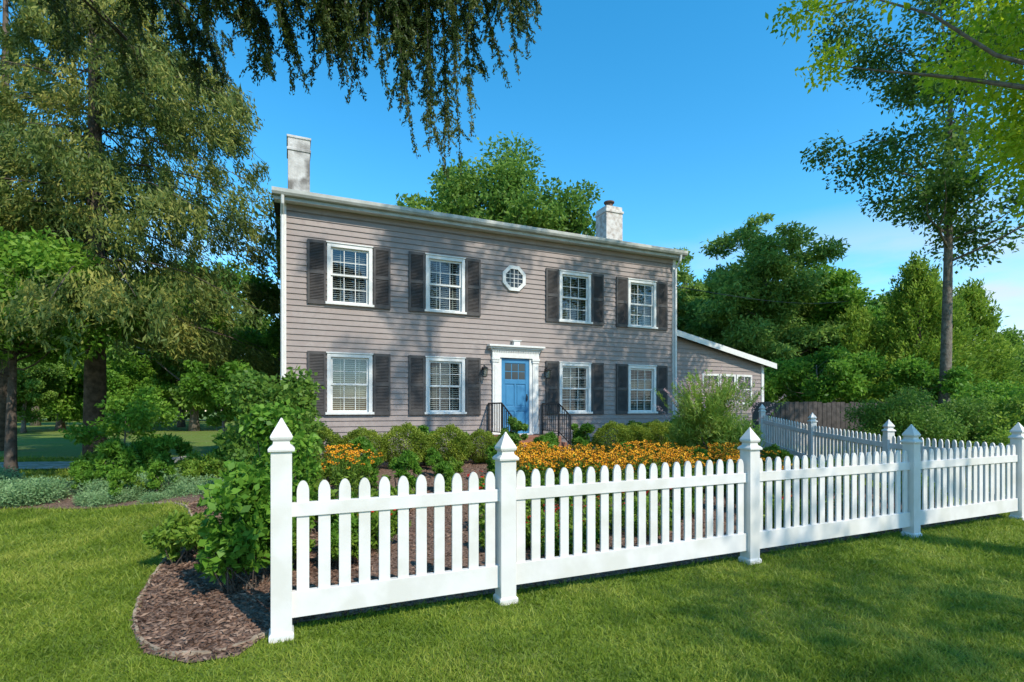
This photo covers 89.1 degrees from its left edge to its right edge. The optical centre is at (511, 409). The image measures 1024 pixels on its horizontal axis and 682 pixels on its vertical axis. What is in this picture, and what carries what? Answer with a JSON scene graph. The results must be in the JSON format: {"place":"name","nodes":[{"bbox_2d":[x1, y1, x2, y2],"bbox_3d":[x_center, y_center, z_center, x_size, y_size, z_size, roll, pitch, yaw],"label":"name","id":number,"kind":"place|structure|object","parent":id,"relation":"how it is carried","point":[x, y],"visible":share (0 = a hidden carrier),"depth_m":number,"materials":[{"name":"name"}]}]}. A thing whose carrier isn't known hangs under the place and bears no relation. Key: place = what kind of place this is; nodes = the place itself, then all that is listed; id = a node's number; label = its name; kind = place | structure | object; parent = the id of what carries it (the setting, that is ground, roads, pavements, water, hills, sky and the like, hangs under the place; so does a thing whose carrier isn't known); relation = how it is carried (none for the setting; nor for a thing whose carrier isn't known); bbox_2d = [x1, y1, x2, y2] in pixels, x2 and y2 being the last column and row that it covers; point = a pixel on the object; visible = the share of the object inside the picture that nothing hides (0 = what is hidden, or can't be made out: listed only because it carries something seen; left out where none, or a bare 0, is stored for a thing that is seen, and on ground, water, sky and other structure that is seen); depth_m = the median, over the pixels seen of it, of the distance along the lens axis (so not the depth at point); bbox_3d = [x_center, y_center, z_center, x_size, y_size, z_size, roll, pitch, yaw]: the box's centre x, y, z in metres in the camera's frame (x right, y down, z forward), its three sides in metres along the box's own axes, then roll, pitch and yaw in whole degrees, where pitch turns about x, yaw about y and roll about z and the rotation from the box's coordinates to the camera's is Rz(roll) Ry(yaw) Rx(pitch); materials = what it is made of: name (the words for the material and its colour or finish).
{"place":"outdoors","nodes":[
{"label":"outdoors","id":0,"kind":"place"},
{"bbox_2d":[0,454,205,468],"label":"stone path","id":1,"kind":"structure","parent":0,"point":[46,465],"depth_m":13.87,"materials":[{"name":"grey stone"}]},
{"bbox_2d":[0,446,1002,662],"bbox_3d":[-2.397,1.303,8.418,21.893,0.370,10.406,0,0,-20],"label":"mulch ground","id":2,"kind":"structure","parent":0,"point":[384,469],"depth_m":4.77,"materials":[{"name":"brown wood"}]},
{"bbox_2d":[0,474,66,509],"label":"ground cover plant","id":3,"kind":"object","parent":2,"relation":"on","point":[29,495],"visible":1,"depth_m":8.00,"materials":[{"name":"green plant"}]},
{"bbox_2d":[3,475,77,499],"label":"ground cover plant","id":4,"kind":"object","parent":2,"relation":"on","point":[66,493],"visible":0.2,"depth_m":8.61,"materials":[{"name":"green plant"}]},
{"bbox_2d":[67,459,94,493],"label":"perennial plant","id":5,"kind":"object","parent":2,"relation":"on","point":[80,466],"visible":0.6,"depth_m":8.92,"materials":[{"name":"green plant"}]},
{"bbox_2d":[76,477,123,499],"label":"ground cover plant","id":6,"kind":"object","parent":2,"relation":"on","point":[93,486],"visible":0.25,"depth_m":8.63,"materials":[{"name":"green plant"}]},
{"bbox_2d":[79,484,149,508],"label":"ground cover plant","id":7,"kind":"object","parent":2,"relation":"on","point":[131,494],"visible":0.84,"depth_m":8.05,"materials":[{"name":"green plant"}]},
{"bbox_2d":[91,436,146,479],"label":"perennial plant","id":8,"kind":"object","parent":2,"relation":"on","point":[111,448],"visible":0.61,"depth_m":9.10,"materials":[{"name":"green plant"}]},
{"bbox_2d":[58,386,184,451],"bbox_3d":[-7.492,0.593,10.292,1.827,2.115,1.831,0,0,0],"label":"shrub","id":9,"kind":"object","parent":2,"relation":"on","point":[141,418],"visible":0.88,"depth_m":10.02,"materials":[{"name":"green plant"}]},
{"bbox_2d":[107,467,135,502],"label":"perennial plant","id":10,"kind":"object","parent":2,"relation":"on","point":[113,478],"visible":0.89,"depth_m":8.09,"materials":[{"name":"green plant"}]},
{"bbox_2d":[91,448,170,481],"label":"garden shrub","id":11,"kind":"object","parent":2,"relation":"on","point":[128,465],"visible":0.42,"depth_m":9.15,"materials":[{"name":"green plant"}]},
{"bbox_2d":[129,436,163,470],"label":"perennial plant","id":12,"kind":"object","parent":2,"relation":"on","point":[146,447],"visible":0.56,"depth_m":9.54,"materials":[{"name":"green plant"}]},
{"bbox_2d":[136,489,179,504],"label":"ground cover plant","id":13,"kind":"object","parent":2,"relation":"on","point":[154,497],"visible":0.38,"depth_m":7.82,"materials":[{"name":"green plant"}]},
{"bbox_2d":[145,459,179,493],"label":"perennial plant","id":14,"kind":"object","parent":2,"relation":"on","point":[154,473],"visible":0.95,"depth_m":8.42,"materials":[{"name":"green plant"}]},
{"bbox_2d":[141,509,203,565],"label":"perennial plant","id":15,"kind":"object","parent":2,"relation":"on","point":[173,536],"visible":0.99,"depth_m":4.88,"materials":[{"name":"green plant"}]},
{"bbox_2d":[157,433,192,476],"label":"perennial plant","id":16,"kind":"object","parent":2,"relation":"on","point":[179,445],"visible":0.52,"depth_m":9.94,"materials":[{"name":"green plant"}]},
{"bbox_2d":[164,480,213,497],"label":"ground cover plant","id":17,"kind":"object","parent":2,"relation":"on","point":[187,490],"visible":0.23,"depth_m":8.06,"materials":[{"name":"green plant"}]},
{"bbox_2d":[173,450,205,480],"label":"perennial plant","id":18,"kind":"object","parent":2,"relation":"on","point":[191,456],"visible":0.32,"depth_m":9.54,"materials":[{"name":"green plant"}]},
{"bbox_2d":[182,461,209,480],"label":"perennial plant","id":19,"kind":"object","parent":2,"relation":"on","point":[192,471],"visible":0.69,"depth_m":9.12,"materials":[{"name":"green plant"}]},
{"bbox_2d":[132,501,268,655],"bbox_3d":[-3.635,1.420,5.519,0.800,0.160,5.966,0,0,-38],"label":"garden edging","id":20,"kind":"object","parent":2,"relation":"on","point":[253,638],"visible":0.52,"depth_m":3.36,"materials":[{"name":"stone"}]},
{"bbox_2d":[186,451,226,477],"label":"perennial plant","id":21,"kind":"object","parent":2,"relation":"on","point":[214,463],"visible":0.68,"depth_m":9.24,"materials":[{"name":"green plant"}]},
{"bbox_2d":[194,458,296,594],"bbox_3d":[-2.161,1.005,4.298,0.814,1.206,0.879,0,0,0],"label":"viburnum shrub","id":22,"kind":"object","parent":2,"relation":"on","point":[237,540],"visible":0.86,"depth_m":4.13,"materials":[{"name":"green plant"}]},
{"bbox_2d":[211,364,326,464],"bbox_3d":[-3.468,0.481,7.439,1.459,2.273,1.134,0,0,-31],"label":"garden shrub","id":23,"kind":"object","parent":2,"relation":"on","point":[247,395],"visible":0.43,"depth_m":7.27,"materials":[{"name":"green plant"}]},
{"bbox_2d":[218,398,326,530],"bbox_3d":[-2.459,0.745,5.331,1.122,1.731,1.030,0,0,0],"label":"viburnum shrub","id":24,"kind":"object","parent":2,"relation":"on","point":[262,424],"visible":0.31,"depth_m":5.29,"materials":[{"name":"green plant"}]},
{"bbox_2d":[306,424,346,467],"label":"boxwood shrub","id":25,"kind":"object","parent":2,"relation":"on","point":[329,436],"visible":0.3,"depth_m":9.54,"materials":[{"name":"green plant"}]},
{"bbox_2d":[330,522,338,568],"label":"perennial plant","id":26,"kind":"object","parent":2,"relation":"on","point":[334,535],"visible":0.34,"depth_m":4.75,"materials":[{"name":"green plant"}]},
{"bbox_2d":[330,532,358,568],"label":"perennial plant","id":27,"kind":"object","parent":2,"relation":"on","point":[334,551],"visible":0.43,"depth_m":4.85,"materials":[{"name":"green plant"}]},
{"bbox_2d":[330,498,358,562],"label":"perennial plant","id":28,"kind":"object","parent":2,"relation":"on","point":[354,524],"visible":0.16,"depth_m":5.09,"materials":[{"name":"green plant"}]},
{"bbox_2d":[324,443,381,475],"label":"flower clump","id":29,"kind":"object","parent":2,"relation":"on","point":[328,447],"visible":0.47,"depth_m":8.73,"materials":[{"name":"orange plant"}]},
{"bbox_2d":[326,449,382,496],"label":"flower clump","id":30,"kind":"object","parent":2,"relation":"on","point":[353,472],"visible":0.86,"depth_m":8.05,"materials":[{"name":"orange plant"}]},
{"bbox_2d":[338,426,386,468],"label":"boxwood shrub","id":31,"kind":"object","parent":2,"relation":"on","point":[374,436],"visible":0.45,"depth_m":9.78,"materials":[{"name":"green plant"}]},
{"bbox_2d":[349,435,382,467],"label":"perennial plant","id":32,"kind":"object","parent":2,"relation":"on","point":[366,445],"visible":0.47,"depth_m":9.12,"materials":[{"name":"green plant"}]},
{"bbox_2d":[356,454,379,490],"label":"perennial plant","id":33,"kind":"object","parent":2,"relation":"on","point":[373,480],"visible":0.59,"depth_m":8.30,"materials":[{"name":"green plant"}]},
{"bbox_2d":[356,509,397,552],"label":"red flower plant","id":34,"kind":"object","parent":2,"relation":"on","point":[373,542],"visible":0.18,"depth_m":5.38,"materials":[{"name":"green plant"}]},
{"bbox_2d":[381,448,422,490],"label":"perennial plant","id":35,"kind":"object","parent":2,"relation":"on","point":[408,459],"visible":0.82,"depth_m":7.97,"materials":[{"name":"green plant"}]},
{"bbox_2d":[378,422,432,468],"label":"boxwood shrub","id":36,"kind":"object","parent":2,"relation":"on","point":[392,433],"visible":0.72,"depth_m":10.04,"materials":[{"name":"green plant"}]},
{"bbox_2d":[434,461,454,481],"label":"perennial plant","id":37,"kind":"object","parent":2,"relation":"on","point":[444,468],"visible":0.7,"depth_m":8.39,"materials":[{"name":"green plant"}]},
{"bbox_2d":[427,423,474,461],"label":"boxwood shrub","id":38,"kind":"object","parent":2,"relation":"on","point":[448,430],"visible":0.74,"depth_m":10.43,"materials":[{"name":"green plant"}]},
{"bbox_2d":[467,428,498,462],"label":"boxwood shrub","id":39,"kind":"object","parent":2,"relation":"on","point":[477,456],"visible":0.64,"depth_m":10.95,"materials":[{"name":"green plant"}]},
{"bbox_2d":[500,416,528,442],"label":"garden shrub","id":40,"kind":"object","parent":2,"relation":"on","point":[516,425],"visible":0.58,"depth_m":11.88,"materials":[{"name":"green plant"}]},
{"bbox_2d":[515,452,579,498],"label":"flower clump","id":41,"kind":"object","parent":2,"relation":"on","point":[538,463],"visible":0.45,"depth_m":8.26,"materials":[{"name":"orange plant"}]},
{"bbox_2d":[525,504,582,551],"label":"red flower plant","id":42,"kind":"object","parent":2,"relation":"on","point":[556,517],"visible":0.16,"depth_m":5.40,"materials":[{"name":"green plant"}]},
{"bbox_2d":[525,517,585,556],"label":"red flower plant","id":43,"kind":"object","parent":2,"relation":"on","point":[556,540],"visible":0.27,"depth_m":5.03,"materials":[{"name":"green plant"}]},
{"bbox_2d":[535,450,609,478],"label":"flower clump","id":44,"kind":"object","parent":2,"relation":"on","point":[557,455],"visible":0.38,"depth_m":8.56,"materials":[{"name":"orange plant"}]},
{"bbox_2d":[571,422,594,448],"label":"garden shrub","id":45,"kind":"object","parent":2,"relation":"on","point":[585,429],"visible":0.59,"depth_m":13.76,"materials":[{"name":"green plant"}]},
{"bbox_2d":[559,449,634,501],"bbox_3d":[1.242,1.070,8.478,0.958,0.824,1.419,0,0,-40],"label":"flower clump","id":46,"kind":"object","parent":2,"relation":"on","point":[584,462],"visible":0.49,"depth_m":8.32,"materials":[{"name":"orange plant"}]},
{"bbox_2d":[569,492,624,533],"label":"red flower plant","id":47,"kind":"object","parent":2,"relation":"on","point":[597,515],"visible":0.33,"depth_m":6.20,"materials":[{"name":"green plant"}]},
{"bbox_2d":[591,420,634,455],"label":"boxwood shrub","id":48,"kind":"object","parent":2,"relation":"on","point":[599,439],"visible":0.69,"depth_m":12.18,"materials":[{"name":"green plant"}]},
{"bbox_2d":[615,422,654,449],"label":"boxwood shrub","id":49,"kind":"object","parent":2,"relation":"on","point":[645,433],"visible":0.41,"depth_m":12.54,"materials":[{"name":"green plant"}]},
{"bbox_2d":[609,488,681,535],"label":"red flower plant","id":50,"kind":"object","parent":2,"relation":"on","point":[647,515],"visible":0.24,"depth_m":6.03,"materials":[{"name":"green plant"}]},
{"bbox_2d":[635,419,673,453],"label":"boxwood shrub","id":51,"kind":"object","parent":2,"relation":"on","point":[661,427],"visible":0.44,"depth_m":12.89,"materials":[{"name":"green plant"}]},
{"bbox_2d":[627,448,688,471],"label":"flower clump","id":52,"kind":"object","parent":2,"relation":"on","point":[649,458],"visible":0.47,"depth_m":9.21,"materials":[{"name":"orange plant"}]},
{"bbox_2d":[655,452,716,493],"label":"flower clump","id":53,"kind":"object","parent":2,"relation":"on","point":[683,460],"visible":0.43,"depth_m":8.89,"materials":[{"name":"orange plant"}]},
{"bbox_2d":[653,365,785,455],"bbox_3d":[4.286,0.283,10.869,2.558,2.411,2.608,0,0,0],"label":"flowering bush","id":54,"kind":"object","parent":2,"relation":"on","point":[704,413],"visible":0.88,"depth_m":10.59,"materials":[{"name":"green plant"}]},
{"bbox_2d":[763,490,817,528],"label":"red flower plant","id":55,"kind":"object","parent":2,"relation":"on","point":[782,510],"visible":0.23,"depth_m":6.35,"materials":[{"name":"green plant"}]},
{"bbox_2d":[0,411,1023,681],"bbox_3d":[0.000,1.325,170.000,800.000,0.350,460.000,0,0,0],"label":"ground","id":56,"kind":"structure","parent":0,"point":[46,439],"depth_m":3.71,"materials":[{"name":"green plant"}]},
{"bbox_2d":[17,354,68,432],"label":"shade tree","id":57,"kind":"object","parent":56,"relation":"on","point":[31,388],"visible":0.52,"depth_m":32.94,"materials":[{"name":"green plant"}]},
{"bbox_2d":[0,0,136,450],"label":"spruce tree","id":58,"kind":"object","parent":56,"relation":"on","point":[4,379],"visible":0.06,"depth_m":18.96,"materials":[{"name":"green plant"}]},
{"bbox_2d":[35,334,125,429],"bbox_3d":[-33.754,-3.039,38.096,7.902,9.355,10.736,0,0,11],"label":"shade tree","id":59,"kind":"object","parent":56,"relation":"on","point":[66,404],"visible":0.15,"depth_m":37.59,"materials":[{"name":"green plant"}]},
{"bbox_2d":[0,225,192,477],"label":"shade tree","id":60,"kind":"object","parent":56,"relation":"on","point":[21,252],"visible":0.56,"depth_m":10.92,"materials":[{"name":"green plant"}]},
{"bbox_2d":[81,354,175,431],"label":"shade tree","id":61,"kind":"object","parent":56,"relation":"on","point":[124,383],"visible":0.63,"depth_m":33.16,"materials":[{"name":"green plant"}]},
{"bbox_2d":[0,0,279,456],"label":"spruce tree","id":62,"kind":"object","parent":56,"relation":"on","point":[91,178],"visible":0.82,"depth_m":12.21,"materials":[{"name":"green plant"}]},
{"bbox_2d":[151,362,203,426],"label":"shade tree","id":63,"kind":"object","parent":56,"relation":"on","point":[163,374],"visible":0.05,"depth_m":43.28,"materials":[{"name":"green plant"}]},
{"bbox_2d":[106,259,273,430],"bbox_3d":[-22.275,-4.613,36.131,11.800,12.541,11.372,0,0,0],"label":"shade tree","id":64,"kind":"object","parent":56,"relation":"on","point":[194,408],"visible":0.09,"depth_m":34.96,"materials":[{"name":"green plant"}]},
{"bbox_2d":[178,358,250,433],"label":"shade tree","id":65,"kind":"object","parent":56,"relation":"on","point":[202,387],"visible":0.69,"depth_m":11.86,"materials":[{"name":"green plant"}]},
{"bbox_2d":[207,273,279,383],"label":"shade tree","id":66,"kind":"object","parent":56,"relation":"on","point":[270,340],"visible":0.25,"depth_m":16.74,"materials":[{"name":"green plant"}]},
{"bbox_2d":[24,0,541,179],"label":"spruce tree","id":67,"kind":"object","parent":56,"relation":"on","point":[331,19],"visible":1,"depth_m":6.07,"materials":[{"name":"green plant"}]},
{"bbox_2d":[395,130,603,236],"bbox_3d":[-0.726,-6.486,27.172,11.439,16.283,9.525,0,0,44],"label":"shade tree","id":68,"kind":"object","parent":56,"relation":"on","point":[501,196],"visible":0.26,"depth_m":25.40,"materials":[{"name":"green plant"}]},
{"bbox_2d":[272,134,776,458],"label":"house","id":69,"kind":"structure","parent":56,"relation":"on","point":[391,315],"depth_m":13.96,"materials":[{"name":"beige wood"}]},
{"bbox_2d":[325,352,373,414],"bbox_3d":[-3.924,-0.620,12.585,1.130,1.490,0.218,0,0,-24],"label":"window","id":70,"kind":"structure","parent":69,"relation":"in","point":[330,355],"depth_m":12.59,"materials":[{"name":"white glass"}]},
{"bbox_2d":[325,241,373,307],"bbox_3d":[-3.924,-3.240,12.585,1.130,1.490,0.218,0,0,-24],"label":"window","id":71,"kind":"structure","parent":69,"relation":"in","point":[331,246],"depth_m":12.58,"materials":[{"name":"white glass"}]},
{"bbox_2d":[424,356,466,413],"bbox_3d":[-1.744,-0.620,13.536,1.130,1.490,0.218,0,0,-24],"label":"window","id":72,"kind":"structure","parent":69,"relation":"in","point":[429,359],"depth_m":13.57,"materials":[{"name":"white glass"}]},
{"bbox_2d":[424,253,466,314],"bbox_3d":[-1.744,-3.240,13.536,1.130,1.490,0.218,0,0,-24],"label":"window","id":73,"kind":"structure","parent":69,"relation":"in","point":[429,257],"depth_m":13.55,"materials":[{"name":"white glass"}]},
{"bbox_2d":[502,265,525,291],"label":"window","id":74,"kind":"structure","parent":69,"relation":"in","point":[513,277],"depth_m":14.25,"materials":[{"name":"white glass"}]},
{"bbox_2d":[501,358,528,432],"bbox_3d":[0.089,-0.365,14.301,0.840,2.050,0.127,0,0,-24],"label":"door","id":75,"kind":"structure","parent":69,"relation":"in","point":[514,372],"depth_m":14.32,"materials":[{"name":"blue paint"}]},
{"bbox_2d":[559,361,592,413],"bbox_3d":[1.812,-0.620,15.088,1.130,1.490,0.218,0,0,-24],"label":"window","id":76,"kind":"structure","parent":69,"relation":"in","point":[562,365],"depth_m":15.13,"materials":[{"name":"white glass"}]},
{"bbox_2d":[559,269,592,323],"bbox_3d":[1.812,-3.240,15.088,1.130,1.490,0.218,0,0,-24],"label":"window","id":77,"kind":"structure","parent":69,"relation":"in","point":[562,273],"depth_m":15.12,"materials":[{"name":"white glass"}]},
{"bbox_2d":[628,364,657,413],"bbox_3d":[3.985,-0.620,16.037,1.130,1.490,0.218,0,0,-24],"label":"window","id":78,"kind":"structure","parent":69,"relation":"in","point":[645,368],"depth_m":16.08,"materials":[{"name":"white glass"}]},
{"bbox_2d":[628,278,657,328],"bbox_3d":[3.985,-3.240,16.037,1.130,1.490,0.218,0,0,-24],"label":"window","id":79,"kind":"structure","parent":69,"relation":"in","point":[631,281],"depth_m":16.06,"materials":[{"name":"white glass"}]},
{"bbox_2d":[268,418,1023,643],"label":"picket fence","id":80,"kind":"object","parent":56,"relation":"on","point":[506,569],"visible":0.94,"depth_m":4.37,"materials":[{"name":"white wood"}]},
{"bbox_2d":[673,247,742,348],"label":"pine tree","id":81,"kind":"object","parent":56,"relation":"on","point":[684,305],"visible":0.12,"depth_m":29.18,"materials":[{"name":"green plant"}]},
{"bbox_2d":[677,262,771,355],"bbox_3d":[13.175,-3.696,33.191,9.666,10.659,10.030,0,0,17],"label":"shade tree","id":82,"kind":"object","parent":56,"relation":"on","point":[706,295],"visible":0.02,"depth_m":32.02,"materials":[{"name":"green plant"}]},
{"bbox_2d":[684,212,892,401],"bbox_3d":[13.120,-4.143,25.796,9.888,11.594,7.775,0,0,0],"label":"pine tree","id":83,"kind":"object","parent":56,"relation":"on","point":[768,330],"visible":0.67,"depth_m":24.18,"materials":[{"name":"green plant"}]},
{"bbox_2d":[764,342,888,402],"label":"shade tree","id":84,"kind":"object","parent":56,"relation":"on","point":[850,375],"visible":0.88,"depth_m":19.67,"materials":[{"name":"green plant"}]},
{"bbox_2d":[791,261,895,401],"bbox_3d":[16.588,-2.950,26.875,6.762,9.209,7.838,0,0,0],"label":"shade tree","id":85,"kind":"object","parent":56,"relation":"on","point":[839,290],"visible":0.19,"depth_m":24.79,"materials":[{"name":"green plant"}]},
{"bbox_2d":[751,401,935,446],"bbox_3d":[10.391,0.476,16.234,6.000,1.448,0.070,0,0,-4],"label":"wooden fence","id":86,"kind":"object","parent":56,"relation":"on","point":[827,415],"visible":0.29,"depth_m":16.13,"materials":[{"name":"brown wood"}]},
{"bbox_2d":[795,299,898,401],"bbox_3d":[15.426,-1.619,23.610,5.137,6.750,4.941,0,0,0],"label":"arborvitae tree","id":87,"kind":"object","parent":56,"relation":"on","point":[863,322],"visible":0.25,"depth_m":22.76,"materials":[{"name":"green plant"}]},
{"bbox_2d":[758,404,1009,501],"bbox_3d":[6.973,0.698,10.922,0.162,1.704,7.517,0,0,1],"label":"picket fence","id":88,"kind":"object","parent":56,"relation":"on","point":[888,443],"visible":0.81,"depth_m":11.14,"materials":[{"name":"white wood"}]},
{"bbox_2d":[765,0,1023,231],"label":"maple tree","id":89,"kind":"object","parent":56,"relation":"on","point":[1010,148],"visible":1,"depth_m":11.03,"materials":[{"name":"green plant"}]},
{"bbox_2d":[838,383,973,461],"bbox_3d":[9.494,0.472,12.767,2.850,2.281,2.397,0,0,23],"label":"hedge shrub","id":90,"kind":"object","parent":56,"relation":"on","point":[901,415],"visible":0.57,"depth_m":12.35,"materials":[{"name":"green plant"}]},
{"bbox_2d":[800,0,1023,407],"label":"shade tree","id":91,"kind":"object","parent":56,"relation":"on","point":[951,183],"visible":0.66,"depth_m":18.02,"materials":[{"name":"green plant"}]},
{"bbox_2d":[877,353,975,406],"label":"shade tree","id":92,"kind":"object","parent":56,"relation":"on","point":[914,372],"visible":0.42,"depth_m":18.02,"materials":[{"name":"green plant"}]},
{"bbox_2d":[861,250,1014,405],"bbox_3d":[17.582,-2.573,22.407,6.278,8.579,6.040,0,0,0],"label":"arborvitae tree","id":93,"kind":"object","parent":56,"relation":"on","point":[919,286],"visible":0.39,"depth_m":21.76,"materials":[{"name":"green plant"}]},
{"bbox_2d":[916,393,1013,447],"bbox_3d":[11.561,0.594,13.506,2.714,2.036,2.296,0,0,0],"label":"hedge shrub","id":94,"kind":"object","parent":56,"relation":"on","point":[957,408],"visible":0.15,"depth_m":13.22,"materials":[{"name":"green plant"}]},
{"bbox_2d":[926,276,1023,399],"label":"arborvitae tree","id":95,"kind":"object","parent":56,"relation":"on","point":[981,313],"visible":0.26,"depth_m":22.11,"materials":[{"name":"green plant"}]},
{"bbox_2d":[933,377,1023,423],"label":"garden shrub","id":96,"kind":"object","parent":56,"relation":"on","point":[1001,393],"visible":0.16,"depth_m":15.14,"materials":[{"name":"green plant"}]},
{"bbox_2d":[964,424,1012,478],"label":"garden shrub","id":97,"kind":"object","parent":56,"relation":"on","point":[1004,439],"visible":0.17,"depth_m":10.83,"materials":[{"name":"green plant"}]},
{"bbox_2d":[974,393,1023,441],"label":"garden shrub","id":98,"kind":"object","parent":56,"relation":"on","point":[1016,404],"visible":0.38,"depth_m":12.41,"materials":[{"name":"green plant"}]},
{"bbox_2d":[979,327,1023,381],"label":"shade tree","id":99,"kind":"object","parent":56,"relation":"on","point":[1018,335],"visible":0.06,"depth_m":33.33,"materials":[{"name":"green plant"}]},
{"bbox_2d":[0,0,1023,410],"label":"sky","id":100,"kind":"structure","parent":0,"point":[692,117],"materials":[{"name":"blue"}]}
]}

